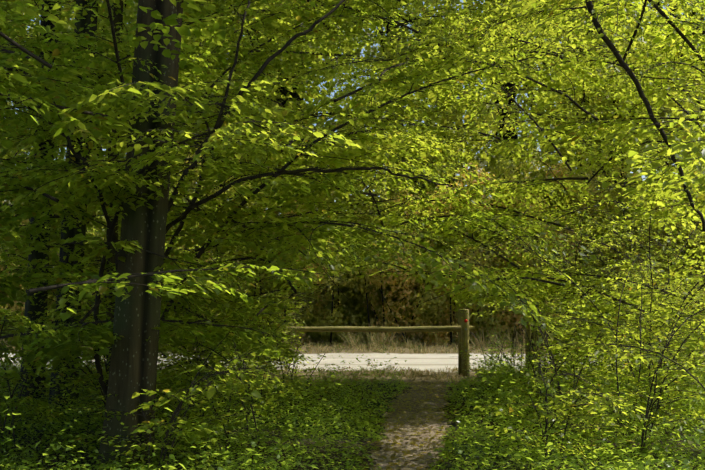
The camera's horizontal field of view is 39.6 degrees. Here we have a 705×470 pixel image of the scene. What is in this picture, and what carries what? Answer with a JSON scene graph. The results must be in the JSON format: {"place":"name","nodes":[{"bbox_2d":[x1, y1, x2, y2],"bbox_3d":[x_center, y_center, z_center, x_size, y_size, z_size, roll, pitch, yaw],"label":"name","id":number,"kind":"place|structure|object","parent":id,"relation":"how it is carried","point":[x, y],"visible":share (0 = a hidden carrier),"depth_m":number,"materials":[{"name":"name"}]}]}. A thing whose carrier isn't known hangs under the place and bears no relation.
{"place":"outdoors","nodes":[
{"label":"outdoors","id":0,"kind":"place"},
{"bbox_2d":[0,0,519,35],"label":"canopy","id":1,"kind":"object","parent":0,"point":[22,11],"visible":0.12,"depth_m":21.37,"materials":[{"name":"green plant"}]},
{"bbox_2d":[11,0,688,277],"label":"sky","id":2,"kind":"structure","parent":0,"point":[332,93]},
{"bbox_2d":[0,382,704,469],"bbox_3d":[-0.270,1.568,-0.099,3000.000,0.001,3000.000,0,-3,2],"label":"ground","id":3,"kind":"structure","parent":0,"point":[448,466],"depth_m":9.81,"materials":[{"name":"green plant"}]},
{"bbox_2d":[17,0,60,402],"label":"trunk","id":4,"kind":"object","parent":3,"relation":"on","point":[37,255],"visible":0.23,"depth_m":12.76,"materials":[{"name":"brown plant"}]},
{"bbox_2d":[48,0,97,413],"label":"trunk","id":5,"kind":"object","parent":3,"relation":"on","point":[73,231],"visible":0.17,"depth_m":12.14,"materials":[{"name":"brown plant"}]},
{"bbox_2d":[106,0,123,384],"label":"trunk","id":6,"kind":"object","parent":3,"relation":"on","point":[115,21],"visible":0.17,"depth_m":12.38,"materials":[{"name":"brown plant"}]},
{"bbox_2d":[95,0,183,469],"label":"trunk","id":7,"kind":"object","parent":3,"relation":"on","point":[133,361],"visible":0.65,"depth_m":8.38,"materials":[{"name":"brown plant"}]},
{"bbox_2d":[0,0,704,466],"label":"foliage","id":8,"kind":"object","parent":3,"relation":"on","point":[218,30],"visible":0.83,"depth_m":9.84,"materials":[{"name":"green plant"}]},
{"bbox_2d":[0,0,704,469],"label":"leaves","id":9,"kind":"object","parent":3,"relation":"on","point":[220,118],"visible":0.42,"depth_m":10.13,"materials":[{"name":"green plant"}]},
{"bbox_2d":[0,315,704,469],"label":"undergrowth","id":10,"kind":"object","parent":3,"relation":"on","point":[494,382],"visible":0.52,"depth_m":9.45,"materials":[{"name":"green plant"}]},
{"bbox_2d":[0,0,704,343],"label":"foliage","id":11,"kind":"object","parent":3,"relation":"on","point":[489,166],"visible":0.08,"depth_m":28.05,"materials":[{"name":"green plant"}]},
{"bbox_2d":[0,147,704,344],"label":"hedge foliage","id":12,"kind":"object","parent":3,"relation":"on","point":[442,321],"visible":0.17,"depth_m":25.90,"materials":[{"name":"green plant"}]},
{"bbox_2d":[18,0,704,344],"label":"stems","id":13,"kind":"object","parent":3,"relation":"on","point":[295,95],"visible":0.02,"depth_m":31.33,"materials":[{"name":"brown plant"}]},
{"bbox_2d":[210,309,540,376],"bbox_3d":[0.279,2.005,16.957,5.853,1.452,0.482,0,-3,6],"label":"wooden barrier","id":14,"kind":"object","parent":3,"relation":"on","point":[463,336],"visible":0.54,"depth_m":16.89,"materials":[{"name":"brown wood"}]},
{"bbox_2d":[0,341,704,386],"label":"road","id":15,"kind":"structure","parent":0,"point":[436,361],"depth_m":19.92,"materials":[{"name":"grey asphalt"}]},
{"bbox_2d":[0,318,704,384],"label":"dry grass","id":16,"kind":"structure","parent":0,"point":[376,344],"depth_m":23.23,"materials":[{"name":"beige plant"}]},
{"bbox_2d":[367,383,455,469],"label":"foot path","id":17,"kind":"structure","parent":0,"point":[409,435],"depth_m":10.53,"materials":[{"name":"brown soil"}]}
]}

